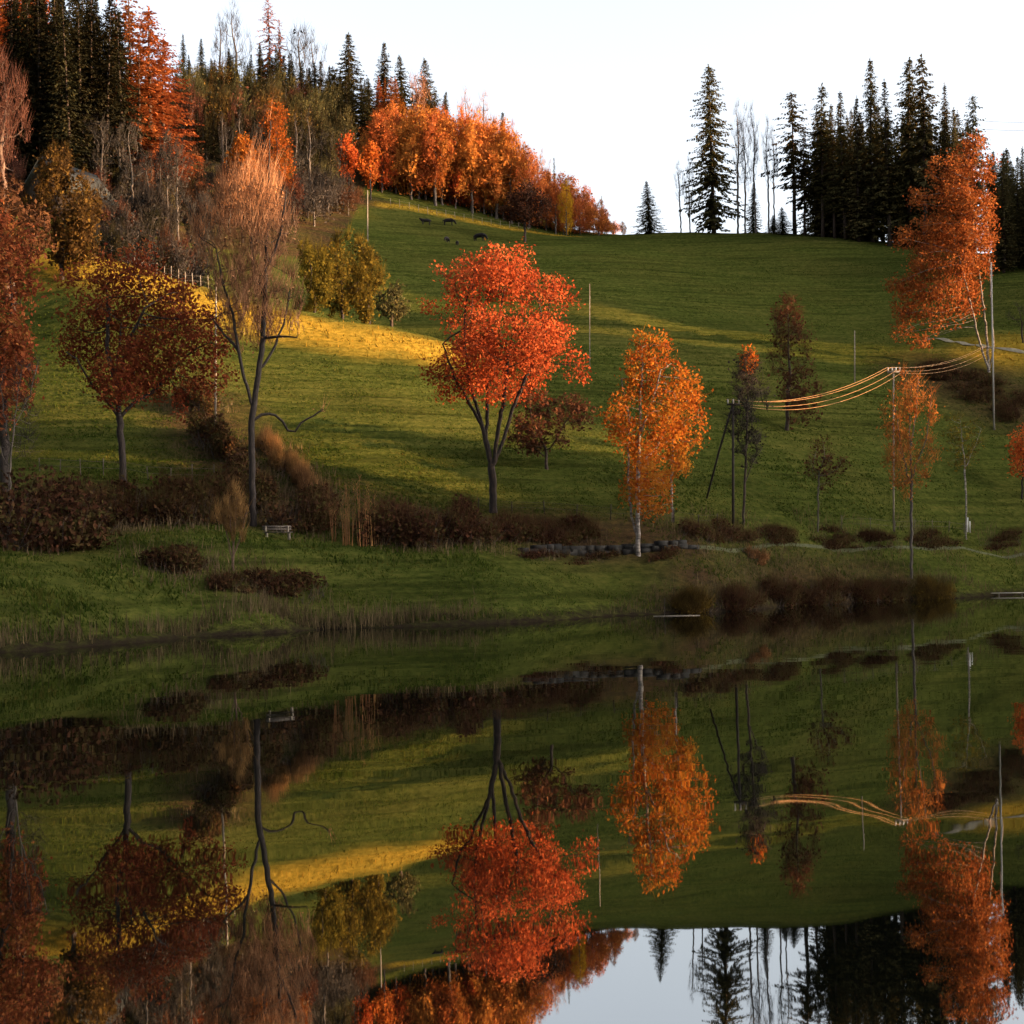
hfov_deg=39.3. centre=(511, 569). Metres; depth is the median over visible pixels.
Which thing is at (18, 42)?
spruce tree
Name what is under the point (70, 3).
spruce tree
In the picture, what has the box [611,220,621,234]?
orange shrub tree
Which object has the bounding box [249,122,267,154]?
bare tree
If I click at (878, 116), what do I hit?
spruce tree
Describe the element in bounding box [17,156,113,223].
barn
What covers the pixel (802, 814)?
water
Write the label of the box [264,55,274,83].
spruce tree
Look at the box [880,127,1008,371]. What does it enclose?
birch tree
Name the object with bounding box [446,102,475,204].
orange tree
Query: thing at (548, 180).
orange tree
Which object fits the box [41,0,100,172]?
spruce tree
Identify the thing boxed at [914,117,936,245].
spruce tree
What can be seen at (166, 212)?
tree
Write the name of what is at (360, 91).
spruce tree
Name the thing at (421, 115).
orange tree
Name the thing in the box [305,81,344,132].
understorey tree
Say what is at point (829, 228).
spruce tree
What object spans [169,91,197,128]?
understorey tree
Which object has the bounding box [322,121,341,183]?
spruce tree
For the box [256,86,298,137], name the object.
understorey tree
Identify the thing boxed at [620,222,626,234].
orange tree
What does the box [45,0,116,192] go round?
spruce tree
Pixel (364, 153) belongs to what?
orange shrub tree
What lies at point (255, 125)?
spruce tree
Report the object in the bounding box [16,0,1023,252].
sky
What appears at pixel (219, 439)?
hedge shrub
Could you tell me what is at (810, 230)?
spruce tree
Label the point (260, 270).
bare tree
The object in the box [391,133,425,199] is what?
orange shrub tree
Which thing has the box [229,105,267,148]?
understorey tree
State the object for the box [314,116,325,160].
spruce tree
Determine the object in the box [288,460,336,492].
dry bush
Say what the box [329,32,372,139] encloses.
spruce tree
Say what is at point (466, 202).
orange shrub tree
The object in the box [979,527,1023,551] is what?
scrub bush
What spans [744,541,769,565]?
red bush
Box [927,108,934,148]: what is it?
spruce tree
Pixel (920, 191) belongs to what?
spruce tree
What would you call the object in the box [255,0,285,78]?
larch tree
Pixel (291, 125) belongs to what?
spruce tree
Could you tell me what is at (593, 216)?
orange tree
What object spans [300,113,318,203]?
bare tree
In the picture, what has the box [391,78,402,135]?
spruce tree
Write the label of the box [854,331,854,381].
wooden pole
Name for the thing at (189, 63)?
spruce tree
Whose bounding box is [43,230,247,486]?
maple tree
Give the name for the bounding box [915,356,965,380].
slope scrub
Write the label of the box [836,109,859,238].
spruce tree
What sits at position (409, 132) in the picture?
orange tree
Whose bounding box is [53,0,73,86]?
spruce tree
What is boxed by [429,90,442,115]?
spruce tree
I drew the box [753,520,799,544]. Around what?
scrub bush
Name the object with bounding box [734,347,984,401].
power wire
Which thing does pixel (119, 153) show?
bare tree
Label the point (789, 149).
spruce tree
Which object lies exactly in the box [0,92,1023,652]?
ground
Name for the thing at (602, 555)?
bush
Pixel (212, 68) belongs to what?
spruce tree
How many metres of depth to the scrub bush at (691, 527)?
104.84 m
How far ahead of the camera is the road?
188.94 m
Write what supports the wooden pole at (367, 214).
on the ground at (392, 228)
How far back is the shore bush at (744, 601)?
95.93 m
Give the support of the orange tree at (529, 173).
on the ground at (392, 228)
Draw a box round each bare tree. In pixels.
[41,97,58,152]
[72,101,93,156]
[79,102,101,171]
[83,114,116,179]
[112,122,128,187]
[113,116,150,217]
[134,146,159,194]
[155,162,168,205]
[159,134,193,239]
[183,92,326,526]
[210,13,228,67]
[218,113,225,162]
[218,122,234,163]
[221,0,255,72]
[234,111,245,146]
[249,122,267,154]
[283,20,321,89]
[286,112,304,159]
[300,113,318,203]
[301,28,326,85]
[317,131,338,173]
[332,133,347,177]
[401,70,430,116]
[456,90,478,122]
[476,88,492,128]
[536,146,550,218]
[673,160,684,232]
[681,156,695,232]
[730,99,746,233]
[736,103,756,232]
[743,100,760,232]
[760,115,775,232]
[768,122,779,226]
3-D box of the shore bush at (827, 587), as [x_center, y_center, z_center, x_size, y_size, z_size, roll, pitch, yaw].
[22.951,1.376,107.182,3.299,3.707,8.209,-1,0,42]
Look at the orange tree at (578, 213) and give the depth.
309.95 m
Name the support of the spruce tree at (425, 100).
on the ground at (392, 228)
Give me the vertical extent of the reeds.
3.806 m
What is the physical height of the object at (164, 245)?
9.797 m
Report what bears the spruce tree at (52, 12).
on the ground at (392, 228)
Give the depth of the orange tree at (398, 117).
309.22 m
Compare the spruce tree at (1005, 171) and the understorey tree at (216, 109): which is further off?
the understorey tree at (216, 109)
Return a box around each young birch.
[652,418,697,521]
[876,362,944,578]
[940,410,988,538]
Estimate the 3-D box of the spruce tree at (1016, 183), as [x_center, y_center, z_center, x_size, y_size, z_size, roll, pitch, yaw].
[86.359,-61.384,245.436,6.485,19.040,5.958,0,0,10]
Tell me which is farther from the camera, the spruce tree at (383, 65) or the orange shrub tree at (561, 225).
the spruce tree at (383, 65)
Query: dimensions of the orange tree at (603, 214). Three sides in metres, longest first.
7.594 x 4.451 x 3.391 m
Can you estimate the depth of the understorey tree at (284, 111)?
311.75 m
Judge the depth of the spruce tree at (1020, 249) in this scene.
239.59 m
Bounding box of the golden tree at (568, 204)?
[556,179,574,234]
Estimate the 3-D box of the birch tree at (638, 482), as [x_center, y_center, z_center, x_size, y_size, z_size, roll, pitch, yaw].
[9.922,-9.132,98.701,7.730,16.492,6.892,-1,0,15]
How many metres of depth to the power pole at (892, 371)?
127.18 m
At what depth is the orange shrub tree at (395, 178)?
304.17 m
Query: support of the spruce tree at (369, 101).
on the ground at (392, 228)
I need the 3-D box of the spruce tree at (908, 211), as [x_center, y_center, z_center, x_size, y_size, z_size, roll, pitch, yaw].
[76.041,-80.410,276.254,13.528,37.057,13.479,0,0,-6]
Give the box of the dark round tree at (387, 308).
[373,279,413,326]
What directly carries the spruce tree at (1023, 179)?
on the ground at (392, 228)
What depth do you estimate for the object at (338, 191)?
280.25 m
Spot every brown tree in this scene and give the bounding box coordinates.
[0,167,60,328]
[497,178,554,241]
[764,288,831,430]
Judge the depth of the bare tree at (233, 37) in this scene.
351.46 m
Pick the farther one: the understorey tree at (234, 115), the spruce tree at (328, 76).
the spruce tree at (328, 76)
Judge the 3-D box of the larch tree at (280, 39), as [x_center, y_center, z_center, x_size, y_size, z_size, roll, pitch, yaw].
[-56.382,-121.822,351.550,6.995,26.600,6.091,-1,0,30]
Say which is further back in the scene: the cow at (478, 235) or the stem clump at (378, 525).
the cow at (478, 235)
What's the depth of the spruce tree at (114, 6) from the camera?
254.13 m
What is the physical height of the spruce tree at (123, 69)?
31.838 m
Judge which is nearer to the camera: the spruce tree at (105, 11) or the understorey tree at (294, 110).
the spruce tree at (105, 11)
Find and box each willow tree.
[0,45,36,298]
[293,231,339,313]
[313,223,374,319]
[344,228,390,323]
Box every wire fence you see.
[39,458,214,480]
[127,257,215,287]
[390,198,520,227]
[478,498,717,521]
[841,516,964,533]
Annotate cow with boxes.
[419,218,430,223]
[442,218,456,225]
[473,233,487,240]
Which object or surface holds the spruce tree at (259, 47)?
on the ground at (392, 228)
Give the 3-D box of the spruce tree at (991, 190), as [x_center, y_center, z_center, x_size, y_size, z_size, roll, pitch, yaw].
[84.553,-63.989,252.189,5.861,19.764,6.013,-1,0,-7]
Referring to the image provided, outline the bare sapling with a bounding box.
[1003,300,1023,342]
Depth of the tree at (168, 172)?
199.53 m
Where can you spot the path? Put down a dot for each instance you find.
(822, 547)
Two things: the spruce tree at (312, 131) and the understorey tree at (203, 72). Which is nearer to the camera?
the spruce tree at (312, 131)
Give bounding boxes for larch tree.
[99,0,184,132]
[112,41,180,186]
[116,6,203,191]
[130,36,213,193]
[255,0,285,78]
[273,20,287,85]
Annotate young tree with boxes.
[797,435,851,531]
[1002,423,1023,498]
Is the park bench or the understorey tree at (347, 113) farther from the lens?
the understorey tree at (347, 113)
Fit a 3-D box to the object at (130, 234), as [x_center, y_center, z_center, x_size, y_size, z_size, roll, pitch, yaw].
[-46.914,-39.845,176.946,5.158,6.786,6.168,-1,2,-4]
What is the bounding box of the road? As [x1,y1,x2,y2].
[928,338,1023,352]
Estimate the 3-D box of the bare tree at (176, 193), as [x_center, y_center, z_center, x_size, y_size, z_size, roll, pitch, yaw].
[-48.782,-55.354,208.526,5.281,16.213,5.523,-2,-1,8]
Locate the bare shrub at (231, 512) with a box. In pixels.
[207,474,251,569]
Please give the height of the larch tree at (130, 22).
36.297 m
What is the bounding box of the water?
[0,594,1023,1023]
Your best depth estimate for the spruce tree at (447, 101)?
342.86 m
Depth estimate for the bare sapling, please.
190.94 m
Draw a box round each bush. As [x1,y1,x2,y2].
[57,209,134,265]
[138,536,211,574]
[201,559,259,596]
[238,558,327,605]
[255,422,283,456]
[266,438,309,479]
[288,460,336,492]
[350,486,443,545]
[388,489,485,548]
[435,487,505,545]
[478,505,557,543]
[517,544,570,560]
[523,500,603,545]
[563,543,625,564]
[646,541,684,563]
[664,576,717,613]
[677,513,727,544]
[709,513,761,544]
[716,578,769,610]
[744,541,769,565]
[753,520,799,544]
[756,571,807,606]
[794,567,846,605]
[807,521,859,549]
[833,573,886,602]
[844,526,899,551]
[860,572,919,600]
[903,526,963,549]
[910,570,961,599]
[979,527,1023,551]
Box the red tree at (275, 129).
[256,94,298,219]
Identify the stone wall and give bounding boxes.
[519,540,698,556]
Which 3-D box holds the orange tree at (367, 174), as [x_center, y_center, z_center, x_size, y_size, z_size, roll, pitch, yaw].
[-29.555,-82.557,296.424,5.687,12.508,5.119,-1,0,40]
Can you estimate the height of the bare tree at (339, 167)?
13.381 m
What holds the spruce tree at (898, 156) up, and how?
on the ground at (392, 228)
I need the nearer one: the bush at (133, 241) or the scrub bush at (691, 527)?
the scrub bush at (691, 527)
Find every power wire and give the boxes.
[726,348,979,401]
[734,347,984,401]
[740,349,988,406]
[741,351,991,409]
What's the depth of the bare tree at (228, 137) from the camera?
285.58 m
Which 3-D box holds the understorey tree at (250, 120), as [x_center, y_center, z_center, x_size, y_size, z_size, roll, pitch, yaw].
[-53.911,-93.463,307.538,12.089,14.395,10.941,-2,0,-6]
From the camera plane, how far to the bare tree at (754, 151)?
295.83 m
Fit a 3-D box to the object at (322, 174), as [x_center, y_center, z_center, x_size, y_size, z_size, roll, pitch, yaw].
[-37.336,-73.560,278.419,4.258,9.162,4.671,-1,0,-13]
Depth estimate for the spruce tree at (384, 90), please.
340.17 m
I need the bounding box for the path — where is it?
[699,542,1023,557]
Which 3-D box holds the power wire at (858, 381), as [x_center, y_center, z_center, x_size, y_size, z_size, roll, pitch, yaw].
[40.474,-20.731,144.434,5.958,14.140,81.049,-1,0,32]
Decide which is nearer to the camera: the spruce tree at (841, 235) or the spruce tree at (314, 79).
the spruce tree at (841, 235)
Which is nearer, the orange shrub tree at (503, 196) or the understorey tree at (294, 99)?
the orange shrub tree at (503, 196)
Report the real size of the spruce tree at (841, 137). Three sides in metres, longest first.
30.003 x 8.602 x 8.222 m
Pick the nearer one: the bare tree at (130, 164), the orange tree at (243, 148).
the bare tree at (130, 164)
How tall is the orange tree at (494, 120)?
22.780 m
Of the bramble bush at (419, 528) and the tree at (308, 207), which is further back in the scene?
the tree at (308, 207)
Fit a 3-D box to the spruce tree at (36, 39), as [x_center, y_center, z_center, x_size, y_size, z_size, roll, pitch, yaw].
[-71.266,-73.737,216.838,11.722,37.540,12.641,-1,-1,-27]
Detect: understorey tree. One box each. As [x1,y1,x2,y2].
[168,57,193,115]
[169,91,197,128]
[174,61,207,110]
[175,81,210,139]
[181,73,213,130]
[182,78,238,136]
[189,77,212,107]
[191,103,220,137]
[192,63,212,82]
[198,61,217,94]
[202,54,233,100]
[204,81,248,137]
[204,91,235,147]
[209,53,244,98]
[215,83,272,139]
[218,99,247,140]
[219,74,260,104]
[219,88,260,142]
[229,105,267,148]
[236,103,283,156]
[239,63,262,94]
[239,84,266,102]
[249,78,288,141]
[253,68,283,102]
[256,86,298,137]
[266,121,299,153]
[274,61,299,108]
[274,99,296,144]
[282,98,310,163]
[285,88,304,109]
[288,81,311,108]
[291,80,327,127]
[292,114,318,165]
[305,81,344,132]
[308,86,334,127]
[321,78,354,131]
[323,116,360,184]
[333,101,359,135]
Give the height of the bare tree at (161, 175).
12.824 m
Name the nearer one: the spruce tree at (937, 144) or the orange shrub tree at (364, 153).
the spruce tree at (937, 144)
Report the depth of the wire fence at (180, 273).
155.29 m
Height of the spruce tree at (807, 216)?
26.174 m
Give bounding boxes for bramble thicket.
[0,458,124,553]
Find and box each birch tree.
[594,324,713,556]
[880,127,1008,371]
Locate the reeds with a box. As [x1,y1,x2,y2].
[0,561,1021,647]
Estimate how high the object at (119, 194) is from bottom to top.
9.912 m
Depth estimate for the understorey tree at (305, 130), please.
304.20 m
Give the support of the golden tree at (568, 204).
on the ground at (392, 228)
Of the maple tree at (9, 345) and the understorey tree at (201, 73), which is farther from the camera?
the understorey tree at (201, 73)
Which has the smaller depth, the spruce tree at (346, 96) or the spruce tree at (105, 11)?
the spruce tree at (105, 11)
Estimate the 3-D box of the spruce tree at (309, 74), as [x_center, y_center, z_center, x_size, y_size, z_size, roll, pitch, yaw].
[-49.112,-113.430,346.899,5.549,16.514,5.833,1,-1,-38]
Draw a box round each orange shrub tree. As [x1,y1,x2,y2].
[339,124,383,170]
[358,131,385,185]
[370,151,397,192]
[377,154,410,193]
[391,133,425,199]
[402,158,451,199]
[414,154,449,198]
[414,164,454,201]
[443,159,469,208]
[450,177,487,212]
[451,174,510,216]
[467,177,507,215]
[534,205,558,230]
[544,211,565,232]
[556,216,575,234]
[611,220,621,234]
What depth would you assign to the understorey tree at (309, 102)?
320.23 m
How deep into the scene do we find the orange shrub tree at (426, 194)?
305.02 m
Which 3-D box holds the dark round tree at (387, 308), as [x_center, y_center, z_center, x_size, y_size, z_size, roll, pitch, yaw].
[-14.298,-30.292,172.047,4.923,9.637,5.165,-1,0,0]
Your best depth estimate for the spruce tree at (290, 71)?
344.20 m
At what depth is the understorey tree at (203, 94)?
314.50 m
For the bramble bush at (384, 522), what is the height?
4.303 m
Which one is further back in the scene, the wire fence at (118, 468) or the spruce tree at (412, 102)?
the spruce tree at (412, 102)
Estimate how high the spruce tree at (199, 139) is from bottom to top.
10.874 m
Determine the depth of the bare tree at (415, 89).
331.31 m
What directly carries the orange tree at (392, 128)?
on the ground at (392, 228)
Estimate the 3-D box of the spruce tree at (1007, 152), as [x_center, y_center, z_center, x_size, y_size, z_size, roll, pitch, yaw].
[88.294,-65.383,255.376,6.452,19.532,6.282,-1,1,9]
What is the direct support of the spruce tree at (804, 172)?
on the ground at (392, 228)
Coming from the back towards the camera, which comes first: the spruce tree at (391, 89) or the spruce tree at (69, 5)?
the spruce tree at (391, 89)
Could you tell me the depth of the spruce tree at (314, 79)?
343.44 m
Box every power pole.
[706,399,739,524]
[887,367,899,530]
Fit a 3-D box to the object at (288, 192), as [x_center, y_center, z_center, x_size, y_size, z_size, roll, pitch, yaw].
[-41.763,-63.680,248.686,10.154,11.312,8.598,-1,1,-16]
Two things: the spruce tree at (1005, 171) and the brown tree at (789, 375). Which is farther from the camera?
the spruce tree at (1005, 171)
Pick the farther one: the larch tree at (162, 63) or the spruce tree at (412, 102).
the spruce tree at (412, 102)
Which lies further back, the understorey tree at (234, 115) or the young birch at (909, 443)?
the understorey tree at (234, 115)
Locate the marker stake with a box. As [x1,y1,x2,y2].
[967,518,970,532]
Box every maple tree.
[0,197,55,490]
[0,349,47,543]
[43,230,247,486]
[415,236,592,512]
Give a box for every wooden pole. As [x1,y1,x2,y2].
[214,287,216,429]
[367,190,367,239]
[589,284,589,368]
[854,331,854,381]
[990,262,994,429]
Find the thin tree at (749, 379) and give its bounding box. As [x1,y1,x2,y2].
[720,343,776,524]
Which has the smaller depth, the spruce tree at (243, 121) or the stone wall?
the stone wall
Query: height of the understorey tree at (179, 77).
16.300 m
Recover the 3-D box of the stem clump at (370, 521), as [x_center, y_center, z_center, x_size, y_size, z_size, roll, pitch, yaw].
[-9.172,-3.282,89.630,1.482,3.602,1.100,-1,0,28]
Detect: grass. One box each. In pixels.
[0,330,1023,642]
[0,395,1023,628]
[33,203,1018,367]
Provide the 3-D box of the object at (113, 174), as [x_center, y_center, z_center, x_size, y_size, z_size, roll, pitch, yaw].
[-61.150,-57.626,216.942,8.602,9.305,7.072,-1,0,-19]
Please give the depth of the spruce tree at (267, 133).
303.95 m
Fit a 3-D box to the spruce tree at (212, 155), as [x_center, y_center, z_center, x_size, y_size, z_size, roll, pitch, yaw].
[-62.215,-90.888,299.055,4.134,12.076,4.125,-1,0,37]
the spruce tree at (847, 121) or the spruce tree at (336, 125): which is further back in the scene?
the spruce tree at (336, 125)
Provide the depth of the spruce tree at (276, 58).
347.21 m
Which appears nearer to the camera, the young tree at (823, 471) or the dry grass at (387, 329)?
the young tree at (823, 471)
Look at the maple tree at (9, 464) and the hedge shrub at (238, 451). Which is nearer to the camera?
the maple tree at (9, 464)
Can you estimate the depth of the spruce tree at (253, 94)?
323.45 m
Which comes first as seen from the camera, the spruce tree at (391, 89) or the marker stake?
the marker stake
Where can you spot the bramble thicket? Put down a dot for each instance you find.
(61, 529)
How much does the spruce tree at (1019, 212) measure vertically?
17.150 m
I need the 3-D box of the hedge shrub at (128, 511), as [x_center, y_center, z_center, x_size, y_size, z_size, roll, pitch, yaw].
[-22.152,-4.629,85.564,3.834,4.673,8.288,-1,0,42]
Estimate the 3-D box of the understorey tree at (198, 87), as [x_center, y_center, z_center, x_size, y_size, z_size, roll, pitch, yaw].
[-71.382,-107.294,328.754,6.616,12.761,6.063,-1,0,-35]
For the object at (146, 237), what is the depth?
174.26 m
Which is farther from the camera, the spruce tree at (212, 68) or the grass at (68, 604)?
the spruce tree at (212, 68)
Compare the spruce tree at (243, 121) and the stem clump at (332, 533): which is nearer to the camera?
the stem clump at (332, 533)
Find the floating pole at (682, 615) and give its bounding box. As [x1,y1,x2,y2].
[666,615,699,615]
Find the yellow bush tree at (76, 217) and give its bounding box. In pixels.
[20,139,108,279]
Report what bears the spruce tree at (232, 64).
on the ground at (392, 228)
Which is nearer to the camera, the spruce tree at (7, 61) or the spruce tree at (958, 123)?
the spruce tree at (7, 61)
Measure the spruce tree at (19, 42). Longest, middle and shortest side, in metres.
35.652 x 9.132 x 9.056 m
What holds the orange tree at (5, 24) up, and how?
on the ground at (392, 228)
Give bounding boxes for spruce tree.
[0,0,21,171]
[0,0,37,137]
[0,0,38,186]
[0,0,50,184]
[1,0,22,153]
[2,0,52,105]
[5,0,57,186]
[23,0,76,174]
[31,0,94,165]
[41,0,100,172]
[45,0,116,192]
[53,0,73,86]
[65,0,99,78]
[66,0,73,52]
[70,0,98,105]
[71,5,114,128]
[76,0,121,190]
[81,0,141,208]
[84,0,103,52]
[93,7,155,202]
[94,0,104,71]
[95,4,135,128]
[108,1,126,72]
[112,8,146,168]
[178,35,188,85]
[185,55,193,94]
[189,111,206,158]
[194,39,205,79]
[201,107,211,156]
[205,106,220,161]
[207,60,215,94]
[222,51,236,96]
[226,55,235,79]
[227,111,236,153]
[236,107,248,163]
[239,78,254,107]
[246,54,253,80]
[247,86,261,113]
[249,112,260,164]
[251,43,265,91]
[255,49,266,94]
[259,57,274,98]
[260,112,273,149]
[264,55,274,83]
[270,47,284,89]
[273,83,281,106]
[279,55,287,101]
[280,83,294,145]
[281,116,292,167]
[284,53,297,102]
[289,91,317,171]
[289,120,294,157]
[296,65,310,92]
[299,82,308,115]
[303,69,313,108]
[304,110,322,171]
[305,67,313,94]
[308,108,335,164]
[309,62,323,95]
[310,83,324,137]
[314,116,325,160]
[316,60,324,91]
[322,65,331,89]
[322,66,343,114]
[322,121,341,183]
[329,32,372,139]
[333,109,338,132]
[335,77,346,129]
[336,79,361,136]
[336,107,344,138]
[349,88,362,141]
[354,78,374,141]
[354,82,371,145]
[355,78,367,142]
[357,83,380,131]
[371,42,392,119]
[372,76,386,122]
[380,78,392,123]
[383,77,403,121]
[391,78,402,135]
[392,56,412,117]
[399,84,407,112]
[406,93,416,122]
[414,58,441,113]
[415,84,433,120]
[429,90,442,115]
[441,95,451,138]
[443,92,450,114]
[631,181,666,234]
[678,64,748,232]
[743,184,763,232]
[758,91,817,233]
[763,215,777,232]
[770,208,797,234]
[786,128,819,234]
[790,110,838,235]
[797,82,840,236]
[797,125,837,234]
[807,116,842,237]
[814,106,845,237]
[820,90,862,239]
[831,106,849,237]
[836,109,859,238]
[837,96,877,241]
[838,117,855,237]
[841,58,904,241]
[843,125,880,240]
[850,104,856,140]
[851,104,896,240]
[856,113,868,187]
[864,79,913,245]
[873,57,939,246]
[885,106,902,242]
[889,124,906,231]
[891,117,906,243]
[893,53,954,249]
[901,122,938,245]
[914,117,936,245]
[923,83,969,249]
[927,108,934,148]
[932,126,940,226]
[935,114,963,249]
[941,107,959,157]
[945,94,996,243]
[950,110,990,251]
[956,119,985,252]
[974,158,1020,266]
[978,150,998,260]
[986,156,1023,272]
[990,150,1023,265]
[995,160,1020,256]
[996,148,1020,194]
[999,150,1016,209]
[1006,157,1023,265]
[1009,180,1023,264]
[1011,188,1023,267]
[1012,207,1023,267]
[1013,146,1023,188]
[1015,152,1023,213]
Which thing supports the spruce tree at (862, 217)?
on the ground at (392, 228)
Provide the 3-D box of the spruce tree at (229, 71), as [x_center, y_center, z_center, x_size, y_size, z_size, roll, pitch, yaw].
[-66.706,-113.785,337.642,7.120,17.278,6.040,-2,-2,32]
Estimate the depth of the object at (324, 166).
284.85 m
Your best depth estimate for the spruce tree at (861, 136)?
290.93 m
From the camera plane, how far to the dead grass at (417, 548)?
96.31 m
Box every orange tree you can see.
[0,0,19,151]
[0,0,49,104]
[223,131,259,242]
[329,130,359,187]
[352,139,383,199]
[363,105,403,188]
[368,95,409,190]
[385,96,405,134]
[391,108,414,188]
[393,99,449,198]
[394,105,425,195]
[406,110,427,197]
[408,100,423,129]
[409,107,456,205]
[424,114,466,204]
[434,103,465,203]
[443,114,474,204]
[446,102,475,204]
[451,117,488,213]
[457,106,495,211]
[459,108,481,135]
[472,119,516,218]
[477,123,528,219]
[479,114,535,223]
[483,112,509,210]
[505,145,541,222]
[512,146,550,227]
[529,162,551,226]
[538,165,558,226]
[540,169,592,231]
[545,179,568,233]
[556,185,589,227]
[570,195,592,234]
[575,185,595,215]
[583,197,613,234]
[583,203,599,233]
[597,204,608,232]
[600,218,613,234]
[610,221,618,234]
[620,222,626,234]
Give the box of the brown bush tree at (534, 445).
[500,382,599,469]
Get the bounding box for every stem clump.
[327,498,336,541]
[338,480,347,545]
[346,476,365,545]
[355,474,369,546]
[358,491,376,545]
[370,498,384,545]
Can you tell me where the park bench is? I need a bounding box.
[262,526,290,539]
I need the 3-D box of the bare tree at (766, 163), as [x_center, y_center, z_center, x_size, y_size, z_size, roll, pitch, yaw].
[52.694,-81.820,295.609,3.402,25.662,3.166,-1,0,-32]
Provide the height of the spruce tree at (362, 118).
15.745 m
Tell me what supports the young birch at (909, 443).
on the ground at (392, 228)
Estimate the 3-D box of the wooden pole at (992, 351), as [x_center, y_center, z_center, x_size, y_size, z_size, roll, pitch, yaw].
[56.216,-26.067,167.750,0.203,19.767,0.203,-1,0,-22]
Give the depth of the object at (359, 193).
289.47 m
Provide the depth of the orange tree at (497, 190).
306.50 m
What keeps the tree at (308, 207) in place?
on the ground at (392, 228)
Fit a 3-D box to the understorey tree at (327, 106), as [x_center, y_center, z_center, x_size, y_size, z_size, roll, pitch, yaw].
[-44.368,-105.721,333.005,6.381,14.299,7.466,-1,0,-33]
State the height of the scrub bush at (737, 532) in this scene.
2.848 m
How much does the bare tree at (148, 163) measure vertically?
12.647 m
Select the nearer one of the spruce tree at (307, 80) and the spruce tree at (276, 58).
the spruce tree at (307, 80)
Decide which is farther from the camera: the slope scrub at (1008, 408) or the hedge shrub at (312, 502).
the slope scrub at (1008, 408)
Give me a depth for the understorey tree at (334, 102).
334.53 m
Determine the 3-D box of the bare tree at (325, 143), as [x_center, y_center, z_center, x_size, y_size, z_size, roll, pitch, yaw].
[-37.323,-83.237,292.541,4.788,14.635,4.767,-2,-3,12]
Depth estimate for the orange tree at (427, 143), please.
302.62 m
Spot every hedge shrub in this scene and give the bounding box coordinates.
[29,463,144,527]
[83,457,203,527]
[131,463,238,525]
[169,374,234,418]
[179,405,244,459]
[192,455,282,515]
[211,440,282,489]
[257,465,343,533]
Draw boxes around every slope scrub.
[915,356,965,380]
[945,363,1010,402]
[983,384,1023,421]
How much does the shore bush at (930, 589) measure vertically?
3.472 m
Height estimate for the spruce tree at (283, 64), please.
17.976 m
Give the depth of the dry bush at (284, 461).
101.76 m
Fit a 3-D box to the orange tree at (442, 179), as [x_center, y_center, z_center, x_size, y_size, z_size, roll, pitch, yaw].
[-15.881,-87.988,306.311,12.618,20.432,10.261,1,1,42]
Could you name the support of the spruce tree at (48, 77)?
on the ground at (392, 228)
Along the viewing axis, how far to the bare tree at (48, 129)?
215.31 m
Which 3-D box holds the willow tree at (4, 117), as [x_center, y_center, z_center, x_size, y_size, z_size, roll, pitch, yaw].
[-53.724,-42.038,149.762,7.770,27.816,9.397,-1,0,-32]

